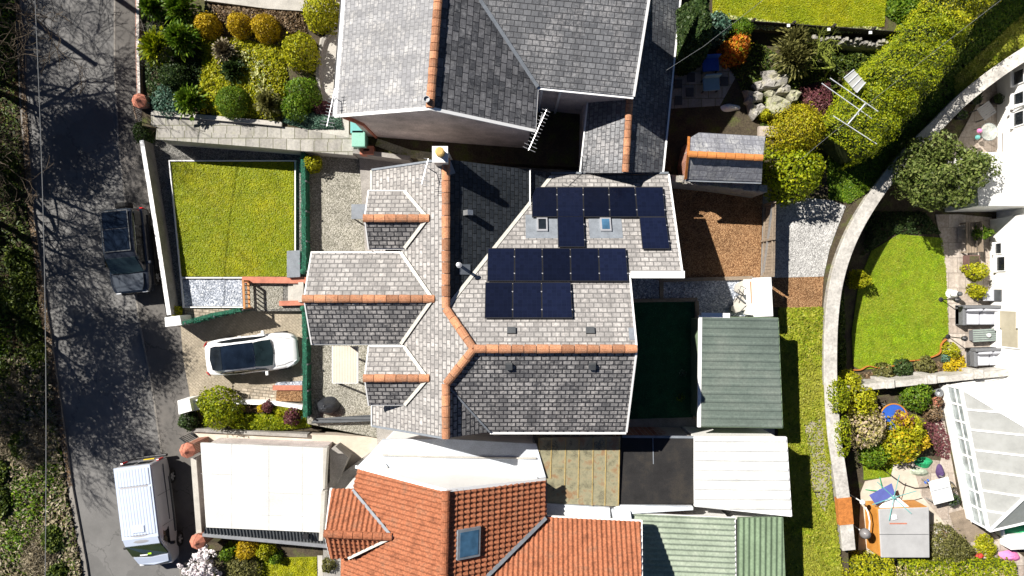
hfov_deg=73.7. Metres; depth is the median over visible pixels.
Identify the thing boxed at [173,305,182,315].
shrub
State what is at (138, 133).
shrub
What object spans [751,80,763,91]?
boulder
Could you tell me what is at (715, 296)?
path
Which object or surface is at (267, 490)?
garage
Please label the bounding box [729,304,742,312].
rubble slab
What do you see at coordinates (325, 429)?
ground
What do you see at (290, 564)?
lawn
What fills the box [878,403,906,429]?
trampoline
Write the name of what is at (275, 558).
shrub
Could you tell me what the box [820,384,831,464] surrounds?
grass
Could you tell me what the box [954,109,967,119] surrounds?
potted plant
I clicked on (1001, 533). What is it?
paddling pool
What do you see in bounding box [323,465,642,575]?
house
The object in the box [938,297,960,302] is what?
garden lamp
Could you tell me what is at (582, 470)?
lean to
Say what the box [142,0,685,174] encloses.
terrain north plot
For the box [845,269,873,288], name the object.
shrub
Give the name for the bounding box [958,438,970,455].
window pane
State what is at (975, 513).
window pane
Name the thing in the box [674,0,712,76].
evergreen shrubbery
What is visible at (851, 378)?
shrub
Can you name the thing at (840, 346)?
ground cover
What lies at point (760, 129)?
step slab
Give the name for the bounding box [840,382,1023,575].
terrain
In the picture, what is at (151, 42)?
spiky plant
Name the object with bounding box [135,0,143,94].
garden wall
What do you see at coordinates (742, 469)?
shed
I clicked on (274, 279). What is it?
garden wall
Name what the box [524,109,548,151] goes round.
tv aerial
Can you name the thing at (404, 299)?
house
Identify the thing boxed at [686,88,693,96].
stepping stone
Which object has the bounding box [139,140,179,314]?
garden wall
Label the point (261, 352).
parked car
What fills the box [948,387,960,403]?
window pane
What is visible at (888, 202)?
terrain
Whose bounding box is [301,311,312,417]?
screen fence
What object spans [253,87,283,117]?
spiky plant
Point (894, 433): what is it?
shrub
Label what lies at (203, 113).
shrub
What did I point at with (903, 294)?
lawn
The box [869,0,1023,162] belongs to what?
grass
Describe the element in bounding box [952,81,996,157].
patio
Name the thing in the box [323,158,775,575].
courtyard paving
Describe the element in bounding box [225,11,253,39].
shrub
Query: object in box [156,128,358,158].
garden wall
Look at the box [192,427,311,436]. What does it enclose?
garden wall
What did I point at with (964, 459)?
window pane
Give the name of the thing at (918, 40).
hedge
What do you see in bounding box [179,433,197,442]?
garden gate
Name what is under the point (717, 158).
outbuilding
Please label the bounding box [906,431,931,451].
shrub
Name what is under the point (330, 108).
tv aerial
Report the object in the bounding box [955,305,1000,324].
rattan sofa
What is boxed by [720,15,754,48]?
shrub
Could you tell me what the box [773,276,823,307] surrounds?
soil patch
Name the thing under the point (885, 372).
shrub
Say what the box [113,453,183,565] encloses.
parked van
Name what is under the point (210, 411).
shrub
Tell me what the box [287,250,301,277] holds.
storage box
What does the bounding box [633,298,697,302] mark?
timber sleeper
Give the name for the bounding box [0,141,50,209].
bare tree
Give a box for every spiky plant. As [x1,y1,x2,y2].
[136,25,176,67]
[137,0,166,21]
[160,0,203,27]
[162,21,202,61]
[172,83,207,121]
[211,37,237,63]
[219,55,247,83]
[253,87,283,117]
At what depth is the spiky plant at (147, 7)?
30.40 m
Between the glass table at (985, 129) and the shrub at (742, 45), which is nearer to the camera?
the shrub at (742, 45)
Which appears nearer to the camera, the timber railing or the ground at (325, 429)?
the timber railing
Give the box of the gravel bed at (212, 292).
[182,280,242,305]
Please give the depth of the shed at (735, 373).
29.80 m
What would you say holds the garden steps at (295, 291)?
on the ground at (320, 427)
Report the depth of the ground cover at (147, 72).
31.00 m
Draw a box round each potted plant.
[930,396,943,407]
[935,529,947,539]
[947,493,960,506]
[949,481,956,491]
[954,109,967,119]
[969,94,983,104]
[990,93,1004,104]
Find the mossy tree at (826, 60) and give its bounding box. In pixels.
[797,13,841,92]
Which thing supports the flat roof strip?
on the shed at (698, 541)
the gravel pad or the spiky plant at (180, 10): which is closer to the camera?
the spiky plant at (180, 10)
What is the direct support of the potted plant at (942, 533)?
on the patio at (906, 477)
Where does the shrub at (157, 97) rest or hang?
on the terrain north plot at (556, 145)
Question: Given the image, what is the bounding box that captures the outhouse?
[614,427,693,503]
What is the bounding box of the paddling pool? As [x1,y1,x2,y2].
[995,529,1023,536]
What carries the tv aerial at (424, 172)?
attached to the house at (404, 299)
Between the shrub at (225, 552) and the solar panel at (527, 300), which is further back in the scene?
the shrub at (225, 552)
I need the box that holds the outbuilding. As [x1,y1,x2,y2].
[677,133,764,183]
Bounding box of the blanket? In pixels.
[909,467,928,475]
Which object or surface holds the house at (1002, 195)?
on the terrain at (888, 202)
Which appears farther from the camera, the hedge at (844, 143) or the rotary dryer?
the rotary dryer
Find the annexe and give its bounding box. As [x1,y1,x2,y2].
[577,0,680,174]
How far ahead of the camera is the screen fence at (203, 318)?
31.45 m
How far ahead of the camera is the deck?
33.20 m
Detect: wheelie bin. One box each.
[350,122,362,133]
[352,131,367,148]
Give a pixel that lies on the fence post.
(302, 271)
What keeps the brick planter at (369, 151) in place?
on the terrain north plot at (556, 145)
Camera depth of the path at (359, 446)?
32.55 m
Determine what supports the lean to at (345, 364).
on the terrain terrace
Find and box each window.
[991,242,1002,254]
[993,255,1006,271]
[995,309,1018,329]
[996,326,1020,348]
[1010,67,1023,86]
[1010,90,1023,109]
[1010,109,1023,128]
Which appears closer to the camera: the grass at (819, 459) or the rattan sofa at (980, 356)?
the grass at (819, 459)
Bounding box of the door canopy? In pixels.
[351,204,365,218]
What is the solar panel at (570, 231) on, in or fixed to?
attached to the house at (404, 299)
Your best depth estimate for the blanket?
33.12 m
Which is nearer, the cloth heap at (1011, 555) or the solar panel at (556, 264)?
the solar panel at (556, 264)
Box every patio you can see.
[671,59,735,108]
[858,463,958,560]
[900,407,1023,575]
[935,214,991,370]
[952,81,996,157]
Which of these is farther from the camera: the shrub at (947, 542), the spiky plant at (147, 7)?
the shrub at (947, 542)
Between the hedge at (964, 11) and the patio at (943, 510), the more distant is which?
the patio at (943, 510)
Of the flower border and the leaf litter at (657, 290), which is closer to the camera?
the flower border
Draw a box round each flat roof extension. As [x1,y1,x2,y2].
[358,431,545,477]
[547,503,630,518]
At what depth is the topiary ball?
30.47 m
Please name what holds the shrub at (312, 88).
on the terrain north plot at (556, 145)
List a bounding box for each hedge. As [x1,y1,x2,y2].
[810,63,920,170]
[835,1,977,117]
[840,549,896,575]
[895,0,1001,39]
[897,555,1017,575]
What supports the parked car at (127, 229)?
on the road
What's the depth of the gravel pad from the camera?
31.96 m
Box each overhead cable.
[35,0,45,575]
[667,0,762,69]
[800,0,1000,159]
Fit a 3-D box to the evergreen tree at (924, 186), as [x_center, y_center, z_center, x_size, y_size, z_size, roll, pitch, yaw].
[19.634,-5.318,31.719,4.894,4.176,3.826,0,90,0]
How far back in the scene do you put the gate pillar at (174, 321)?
31.50 m
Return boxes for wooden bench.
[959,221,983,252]
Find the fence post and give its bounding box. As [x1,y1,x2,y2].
[300,268,306,274]
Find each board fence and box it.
[712,18,901,35]
[760,201,775,276]
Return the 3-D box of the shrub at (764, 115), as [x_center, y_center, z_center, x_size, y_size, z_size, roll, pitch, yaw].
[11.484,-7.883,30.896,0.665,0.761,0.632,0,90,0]
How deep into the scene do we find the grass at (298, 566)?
32.33 m
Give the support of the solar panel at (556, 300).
attached to the house at (404, 299)
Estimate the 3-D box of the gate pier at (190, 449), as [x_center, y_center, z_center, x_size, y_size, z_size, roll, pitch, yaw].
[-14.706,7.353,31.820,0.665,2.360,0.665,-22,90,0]
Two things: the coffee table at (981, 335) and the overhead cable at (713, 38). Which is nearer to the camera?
the overhead cable at (713, 38)
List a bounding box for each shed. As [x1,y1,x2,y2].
[631,504,735,575]
[682,426,791,516]
[691,313,782,427]
[723,510,784,575]
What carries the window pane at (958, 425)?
in the conservatory
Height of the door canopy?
2.208 m
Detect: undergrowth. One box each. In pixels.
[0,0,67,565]
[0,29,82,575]
[0,153,68,575]
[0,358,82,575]
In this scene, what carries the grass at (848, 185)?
on the terrain back lane
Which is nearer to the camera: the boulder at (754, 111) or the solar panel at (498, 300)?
the solar panel at (498, 300)
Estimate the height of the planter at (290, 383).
0.380 m
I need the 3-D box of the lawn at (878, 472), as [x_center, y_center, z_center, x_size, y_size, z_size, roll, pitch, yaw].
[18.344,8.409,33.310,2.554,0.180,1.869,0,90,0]
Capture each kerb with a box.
[16,0,88,575]
[114,0,181,575]
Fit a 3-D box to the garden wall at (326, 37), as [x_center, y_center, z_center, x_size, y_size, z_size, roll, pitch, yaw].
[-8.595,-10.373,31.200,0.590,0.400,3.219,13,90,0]
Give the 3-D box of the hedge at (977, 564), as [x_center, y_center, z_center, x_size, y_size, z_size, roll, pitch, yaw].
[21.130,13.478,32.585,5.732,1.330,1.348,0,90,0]
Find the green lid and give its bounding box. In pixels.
[1005,525,1023,533]
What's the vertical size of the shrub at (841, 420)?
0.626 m
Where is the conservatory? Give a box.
[939,375,1023,531]
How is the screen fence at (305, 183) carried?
on the terrain terrace
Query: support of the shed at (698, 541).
on the courtyard paving at (349, 474)
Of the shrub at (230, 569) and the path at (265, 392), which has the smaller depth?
the shrub at (230, 569)
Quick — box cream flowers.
[216,46,282,106]
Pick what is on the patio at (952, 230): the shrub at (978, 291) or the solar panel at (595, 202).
the shrub at (978, 291)
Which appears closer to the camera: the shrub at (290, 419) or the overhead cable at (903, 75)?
the overhead cable at (903, 75)
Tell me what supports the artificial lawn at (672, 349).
on the courtyard paving at (349, 474)
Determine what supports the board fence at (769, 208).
on the courtyard paving at (349, 474)
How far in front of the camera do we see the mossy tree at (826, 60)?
30.17 m
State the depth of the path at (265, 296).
32.60 m
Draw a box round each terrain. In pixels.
[837,92,995,396]
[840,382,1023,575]
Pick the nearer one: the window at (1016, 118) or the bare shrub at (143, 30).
the bare shrub at (143, 30)
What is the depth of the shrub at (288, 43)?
30.20 m
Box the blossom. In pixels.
[893,565,1015,575]
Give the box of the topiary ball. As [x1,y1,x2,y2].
[213,84,250,119]
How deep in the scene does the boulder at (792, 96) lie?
30.77 m
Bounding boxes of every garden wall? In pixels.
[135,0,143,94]
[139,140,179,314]
[151,110,282,126]
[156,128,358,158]
[191,453,205,532]
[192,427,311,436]
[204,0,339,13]
[234,399,302,409]
[242,277,305,282]
[273,385,302,389]
[279,300,303,305]
[316,26,336,94]
[353,149,412,163]
[375,139,431,161]
[838,366,1008,391]
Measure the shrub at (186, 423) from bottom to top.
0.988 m
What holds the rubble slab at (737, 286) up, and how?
on the path at (715, 296)
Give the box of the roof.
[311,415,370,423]
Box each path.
[151,115,359,149]
[184,308,247,317]
[192,385,274,402]
[194,432,376,468]
[250,283,282,310]
[314,33,348,137]
[317,555,322,575]
[631,278,752,315]
[804,418,829,510]
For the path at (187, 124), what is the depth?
31.20 m
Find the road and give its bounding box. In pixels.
[22,0,179,575]
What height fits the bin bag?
0.809 m
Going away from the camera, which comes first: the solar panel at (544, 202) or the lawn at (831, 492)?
the solar panel at (544, 202)
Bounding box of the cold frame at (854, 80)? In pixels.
[843,69,865,92]
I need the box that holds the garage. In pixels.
[200,437,331,547]
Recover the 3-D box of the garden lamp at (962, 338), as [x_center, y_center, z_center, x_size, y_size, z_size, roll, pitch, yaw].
[21.617,2.413,33.170,0.280,1.380,0.266,0,90,0]
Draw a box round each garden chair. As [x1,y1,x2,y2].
[701,53,720,73]
[701,73,721,93]
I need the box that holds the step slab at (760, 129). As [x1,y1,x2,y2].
[757,126,777,136]
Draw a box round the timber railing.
[242,280,251,308]
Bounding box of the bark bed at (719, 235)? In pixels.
[672,188,762,277]
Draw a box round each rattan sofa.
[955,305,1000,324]
[966,347,1000,366]
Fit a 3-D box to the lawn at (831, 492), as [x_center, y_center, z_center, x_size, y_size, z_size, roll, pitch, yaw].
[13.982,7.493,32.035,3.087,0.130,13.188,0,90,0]
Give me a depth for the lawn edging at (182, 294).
32.46 m
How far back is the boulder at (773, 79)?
30.58 m
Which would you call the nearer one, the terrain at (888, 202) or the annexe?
the annexe
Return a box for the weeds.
[132,104,141,123]
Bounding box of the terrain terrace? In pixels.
[306,155,376,437]
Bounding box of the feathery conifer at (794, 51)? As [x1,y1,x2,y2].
[766,22,817,82]
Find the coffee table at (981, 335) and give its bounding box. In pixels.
[969,328,995,341]
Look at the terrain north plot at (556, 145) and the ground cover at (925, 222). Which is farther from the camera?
the ground cover at (925, 222)
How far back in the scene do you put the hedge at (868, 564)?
32.07 m
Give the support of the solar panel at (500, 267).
attached to the house at (404, 299)
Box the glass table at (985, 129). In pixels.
[974,123,997,140]
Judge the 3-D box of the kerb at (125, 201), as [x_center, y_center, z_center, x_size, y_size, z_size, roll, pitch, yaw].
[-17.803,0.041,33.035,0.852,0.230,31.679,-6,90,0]
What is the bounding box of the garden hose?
[882,468,928,488]
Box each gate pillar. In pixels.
[165,315,195,326]
[178,395,204,413]
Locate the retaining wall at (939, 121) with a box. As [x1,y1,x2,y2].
[821,47,1023,550]
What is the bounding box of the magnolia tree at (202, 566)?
[177,544,221,575]
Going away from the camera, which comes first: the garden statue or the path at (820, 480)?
the path at (820, 480)
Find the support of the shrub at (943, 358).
on the terrain at (888, 202)
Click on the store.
(758, 293)
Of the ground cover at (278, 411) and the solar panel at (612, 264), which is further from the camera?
the ground cover at (278, 411)
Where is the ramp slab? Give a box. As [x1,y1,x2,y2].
[330,442,351,485]
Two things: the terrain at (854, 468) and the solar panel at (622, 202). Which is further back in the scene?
the terrain at (854, 468)
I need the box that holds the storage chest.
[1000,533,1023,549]
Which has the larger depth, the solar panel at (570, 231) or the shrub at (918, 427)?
the shrub at (918, 427)
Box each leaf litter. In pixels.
[15,0,72,486]
[631,278,693,298]
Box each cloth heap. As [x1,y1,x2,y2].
[974,553,983,557]
[999,550,1019,560]
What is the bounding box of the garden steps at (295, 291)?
[288,282,303,301]
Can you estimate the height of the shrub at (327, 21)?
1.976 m
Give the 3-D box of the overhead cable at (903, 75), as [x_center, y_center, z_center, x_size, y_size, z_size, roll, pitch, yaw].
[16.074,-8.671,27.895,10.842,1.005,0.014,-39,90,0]
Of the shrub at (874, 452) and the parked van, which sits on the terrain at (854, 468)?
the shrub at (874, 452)
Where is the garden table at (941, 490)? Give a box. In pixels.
[921,475,953,504]
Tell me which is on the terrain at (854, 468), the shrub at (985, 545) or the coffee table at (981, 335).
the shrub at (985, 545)
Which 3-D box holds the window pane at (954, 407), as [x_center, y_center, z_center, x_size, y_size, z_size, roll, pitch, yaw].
[21.119,5.890,32.160,0.030,1.100,0.698,-11,90,0]
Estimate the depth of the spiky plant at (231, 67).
30.62 m
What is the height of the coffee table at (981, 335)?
0.560 m
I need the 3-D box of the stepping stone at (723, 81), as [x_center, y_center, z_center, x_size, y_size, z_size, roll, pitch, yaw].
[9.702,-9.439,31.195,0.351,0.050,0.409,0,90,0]
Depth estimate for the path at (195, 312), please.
32.59 m
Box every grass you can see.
[257,557,316,575]
[801,416,832,511]
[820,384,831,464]
[825,153,888,203]
[863,444,908,478]
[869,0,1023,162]
[953,13,1023,97]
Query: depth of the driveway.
32.90 m
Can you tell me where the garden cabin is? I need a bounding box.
[865,500,929,557]
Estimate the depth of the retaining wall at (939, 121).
31.45 m
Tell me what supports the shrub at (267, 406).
on the garden bed at (201, 417)
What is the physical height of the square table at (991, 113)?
0.635 m
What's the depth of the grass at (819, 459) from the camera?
31.88 m
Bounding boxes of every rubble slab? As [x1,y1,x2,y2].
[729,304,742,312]
[732,295,744,310]
[734,281,743,294]
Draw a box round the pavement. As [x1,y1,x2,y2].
[116,0,204,575]
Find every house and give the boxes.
[302,146,684,439]
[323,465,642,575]
[331,0,649,147]
[944,63,1023,378]
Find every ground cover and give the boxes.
[144,12,210,111]
[195,33,288,118]
[210,4,306,39]
[225,413,311,430]
[238,405,259,412]
[272,405,302,416]
[282,111,342,129]
[309,97,331,115]
[721,40,879,130]
[837,275,846,378]
[858,358,962,378]
[862,211,941,255]
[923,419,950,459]
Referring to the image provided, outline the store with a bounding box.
[742,277,772,316]
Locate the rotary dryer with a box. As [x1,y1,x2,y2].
[865,475,915,520]
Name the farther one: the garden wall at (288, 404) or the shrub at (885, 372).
the shrub at (885, 372)
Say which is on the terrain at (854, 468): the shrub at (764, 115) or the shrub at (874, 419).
the shrub at (874, 419)
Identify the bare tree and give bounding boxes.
[0,0,100,92]
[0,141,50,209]
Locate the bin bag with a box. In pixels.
[317,396,340,414]
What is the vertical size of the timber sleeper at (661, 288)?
0.260 m
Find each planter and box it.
[275,381,302,384]
[276,390,302,400]
[360,146,374,156]
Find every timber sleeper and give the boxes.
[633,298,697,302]
[659,279,663,299]
[662,276,752,281]
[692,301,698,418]
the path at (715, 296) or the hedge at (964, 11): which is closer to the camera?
the hedge at (964, 11)
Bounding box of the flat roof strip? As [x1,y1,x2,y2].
[614,504,692,513]
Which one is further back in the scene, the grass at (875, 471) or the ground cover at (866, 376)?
the ground cover at (866, 376)
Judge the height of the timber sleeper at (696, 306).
0.260 m
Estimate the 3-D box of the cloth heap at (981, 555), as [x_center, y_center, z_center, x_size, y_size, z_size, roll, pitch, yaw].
[22.714,13.029,33.142,0.561,0.155,0.337,0,90,0]
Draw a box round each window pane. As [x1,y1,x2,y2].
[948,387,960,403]
[951,404,964,420]
[955,421,967,438]
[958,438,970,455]
[961,455,974,473]
[965,472,977,490]
[968,489,981,507]
[971,506,984,525]
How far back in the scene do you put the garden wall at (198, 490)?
31.34 m
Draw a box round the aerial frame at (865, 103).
[821,78,877,143]
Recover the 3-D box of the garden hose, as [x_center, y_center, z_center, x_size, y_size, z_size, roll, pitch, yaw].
[19.234,9.385,33.200,2.748,0.052,0.538,16,90,0]
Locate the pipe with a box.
[865,507,869,530]
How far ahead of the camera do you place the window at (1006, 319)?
32.55 m
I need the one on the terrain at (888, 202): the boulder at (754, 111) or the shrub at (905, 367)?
the shrub at (905, 367)
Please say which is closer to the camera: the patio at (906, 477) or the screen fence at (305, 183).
the screen fence at (305, 183)
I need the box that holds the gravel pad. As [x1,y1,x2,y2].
[773,198,845,277]
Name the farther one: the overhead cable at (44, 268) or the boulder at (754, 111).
the boulder at (754, 111)
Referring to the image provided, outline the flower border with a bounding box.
[718,15,881,33]
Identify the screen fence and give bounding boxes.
[182,308,252,325]
[299,152,311,271]
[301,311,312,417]
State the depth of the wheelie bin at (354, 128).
30.16 m
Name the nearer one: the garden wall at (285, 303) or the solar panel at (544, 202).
the solar panel at (544, 202)
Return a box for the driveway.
[181,311,302,403]
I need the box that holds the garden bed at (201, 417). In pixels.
[187,405,321,430]
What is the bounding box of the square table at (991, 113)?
[969,101,995,122]
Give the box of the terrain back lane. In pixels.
[771,0,1023,575]
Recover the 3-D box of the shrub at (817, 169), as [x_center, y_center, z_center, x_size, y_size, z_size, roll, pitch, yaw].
[12.633,-5.236,30.256,3.542,3.016,3.138,0,90,0]
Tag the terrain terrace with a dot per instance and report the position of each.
(335, 189)
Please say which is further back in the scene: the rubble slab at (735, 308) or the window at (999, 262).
the window at (999, 262)
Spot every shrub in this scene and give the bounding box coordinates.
[128,19,156,64]
[131,120,155,143]
[147,84,180,118]
[156,58,193,91]
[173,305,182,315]
[177,411,200,431]
[193,10,223,40]
[195,384,245,431]
[200,102,210,114]
[218,539,237,563]
[223,551,263,575]
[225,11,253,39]
[234,540,264,560]
[248,13,283,46]
[254,542,277,560]
[257,404,263,412]
[261,399,272,412]
[269,549,283,564]
[279,30,323,73]
[280,91,313,122]
[283,75,322,111]
[283,407,301,425]
[300,0,339,34]
[304,155,322,173]
[322,556,336,572]
[676,393,685,402]
[710,10,731,48]
[716,29,753,68]
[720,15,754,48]
[757,137,828,208]
[758,108,771,121]
[797,80,832,119]
[823,376,851,413]
[834,414,851,457]
[838,368,862,390]
[838,383,878,420]
[839,401,887,450]
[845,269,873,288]
[855,432,892,468]
[871,362,894,377]
[874,416,926,466]
[890,409,914,428]
[892,358,913,376]
[897,383,935,413]
[897,414,926,442]
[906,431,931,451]
[912,353,937,373]
[921,404,944,422]
[929,520,971,567]
[941,341,960,358]
[941,354,950,362]
[943,354,966,371]
[947,538,976,560]
[959,261,990,281]
[965,283,987,299]
[970,225,993,240]
[973,533,996,558]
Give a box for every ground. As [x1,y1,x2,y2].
[147,129,322,431]
[323,427,350,432]
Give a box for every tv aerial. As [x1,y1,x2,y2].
[322,88,338,126]
[416,158,431,185]
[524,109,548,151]
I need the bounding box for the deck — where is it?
[949,509,997,541]
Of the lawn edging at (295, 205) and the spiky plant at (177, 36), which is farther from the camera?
the lawn edging at (295, 205)
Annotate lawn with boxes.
[171,162,293,276]
[256,556,316,575]
[629,302,693,418]
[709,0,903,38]
[713,0,885,26]
[778,307,838,575]
[852,234,947,369]
[863,442,909,479]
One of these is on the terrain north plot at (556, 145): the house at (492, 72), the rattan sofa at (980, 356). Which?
the house at (492, 72)
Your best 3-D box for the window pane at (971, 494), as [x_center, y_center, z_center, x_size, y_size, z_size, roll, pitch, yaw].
[21.912,9.969,32.160,0.030,1.100,0.698,-11,90,0]
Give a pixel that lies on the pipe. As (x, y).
(868, 517)
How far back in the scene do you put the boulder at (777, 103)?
30.67 m
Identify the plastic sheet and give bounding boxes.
[914,457,932,467]
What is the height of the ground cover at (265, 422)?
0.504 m
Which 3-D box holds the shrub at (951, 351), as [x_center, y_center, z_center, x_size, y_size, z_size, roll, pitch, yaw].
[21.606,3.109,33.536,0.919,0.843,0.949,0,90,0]
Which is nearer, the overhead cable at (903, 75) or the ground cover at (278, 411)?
the overhead cable at (903, 75)
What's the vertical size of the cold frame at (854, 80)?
0.140 m
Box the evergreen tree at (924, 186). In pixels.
[880,128,1002,211]
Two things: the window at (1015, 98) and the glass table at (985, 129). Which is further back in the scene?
the glass table at (985, 129)
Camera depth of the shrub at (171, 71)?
30.51 m
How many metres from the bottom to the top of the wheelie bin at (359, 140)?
1.040 m
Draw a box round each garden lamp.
[850,494,865,504]
[853,525,870,538]
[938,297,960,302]
[945,334,967,340]
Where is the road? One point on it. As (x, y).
(106, 398)
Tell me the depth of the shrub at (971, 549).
32.71 m
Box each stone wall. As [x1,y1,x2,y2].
[670,175,766,197]
[788,35,888,52]
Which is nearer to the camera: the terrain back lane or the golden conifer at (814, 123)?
the golden conifer at (814, 123)
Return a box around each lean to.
[332,346,358,382]
[538,436,620,505]
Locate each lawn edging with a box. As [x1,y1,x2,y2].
[168,160,296,307]
[181,277,241,277]
[295,161,296,249]
[852,339,946,370]
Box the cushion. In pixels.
[935,464,944,478]
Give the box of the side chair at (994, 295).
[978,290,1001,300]
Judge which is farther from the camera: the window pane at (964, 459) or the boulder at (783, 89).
the window pane at (964, 459)
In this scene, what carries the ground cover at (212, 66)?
on the terrain north plot at (556, 145)
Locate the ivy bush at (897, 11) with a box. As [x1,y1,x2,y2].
[885,0,927,28]
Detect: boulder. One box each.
[742,90,762,105]
[746,103,765,120]
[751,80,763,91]
[759,70,789,91]
[763,90,775,97]
[764,96,791,118]
[776,84,790,96]
[782,90,801,103]
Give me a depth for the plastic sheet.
33.13 m
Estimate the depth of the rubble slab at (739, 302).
31.75 m
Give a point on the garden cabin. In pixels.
(903, 532)
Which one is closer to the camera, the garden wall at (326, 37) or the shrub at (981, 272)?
the garden wall at (326, 37)
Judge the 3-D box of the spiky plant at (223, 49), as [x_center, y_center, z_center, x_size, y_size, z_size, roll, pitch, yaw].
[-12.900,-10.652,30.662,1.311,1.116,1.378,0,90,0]
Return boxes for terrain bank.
[0,0,82,575]
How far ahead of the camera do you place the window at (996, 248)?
33.28 m
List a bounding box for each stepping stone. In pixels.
[674,79,681,88]
[674,96,681,104]
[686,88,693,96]
[687,73,694,81]
[720,77,727,85]
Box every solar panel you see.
[485,282,512,318]
[487,248,514,281]
[513,282,541,318]
[515,248,542,281]
[532,187,557,217]
[542,248,570,281]
[542,282,572,318]
[557,187,583,216]
[557,216,584,247]
[570,248,599,281]
[583,187,609,217]
[598,248,627,281]
[609,187,636,217]
[635,187,665,217]
[639,217,669,249]
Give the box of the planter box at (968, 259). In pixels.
[963,255,979,271]
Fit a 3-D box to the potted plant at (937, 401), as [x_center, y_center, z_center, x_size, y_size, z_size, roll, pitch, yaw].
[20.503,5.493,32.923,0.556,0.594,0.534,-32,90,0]
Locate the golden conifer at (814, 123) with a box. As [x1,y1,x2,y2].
[763,101,832,158]
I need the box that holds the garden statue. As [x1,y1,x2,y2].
[945,290,962,297]
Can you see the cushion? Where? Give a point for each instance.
(939, 470)
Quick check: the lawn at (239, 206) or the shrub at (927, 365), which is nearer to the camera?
the lawn at (239, 206)
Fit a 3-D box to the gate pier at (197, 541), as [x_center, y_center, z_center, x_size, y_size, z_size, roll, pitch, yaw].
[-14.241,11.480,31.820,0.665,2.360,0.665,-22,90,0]
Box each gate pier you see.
[131,93,149,109]
[179,437,208,457]
[189,530,212,549]
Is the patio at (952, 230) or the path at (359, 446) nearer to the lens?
the path at (359, 446)
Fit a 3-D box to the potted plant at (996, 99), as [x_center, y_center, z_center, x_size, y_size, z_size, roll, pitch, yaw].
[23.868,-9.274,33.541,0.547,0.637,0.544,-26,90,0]
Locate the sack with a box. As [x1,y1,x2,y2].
[720,104,739,111]
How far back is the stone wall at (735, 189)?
30.27 m
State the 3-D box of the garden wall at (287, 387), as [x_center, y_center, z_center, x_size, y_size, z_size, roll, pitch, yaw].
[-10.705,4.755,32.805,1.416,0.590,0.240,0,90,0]
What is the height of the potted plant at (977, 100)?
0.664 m
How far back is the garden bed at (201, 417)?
32.75 m
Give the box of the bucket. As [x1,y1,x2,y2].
[932,388,943,396]
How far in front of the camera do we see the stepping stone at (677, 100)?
31.17 m
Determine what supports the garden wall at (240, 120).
on the terrain north plot at (556, 145)
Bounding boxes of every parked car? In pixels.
[99,202,161,295]
[203,330,299,375]
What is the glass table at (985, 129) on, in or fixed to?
on the patio at (969, 133)

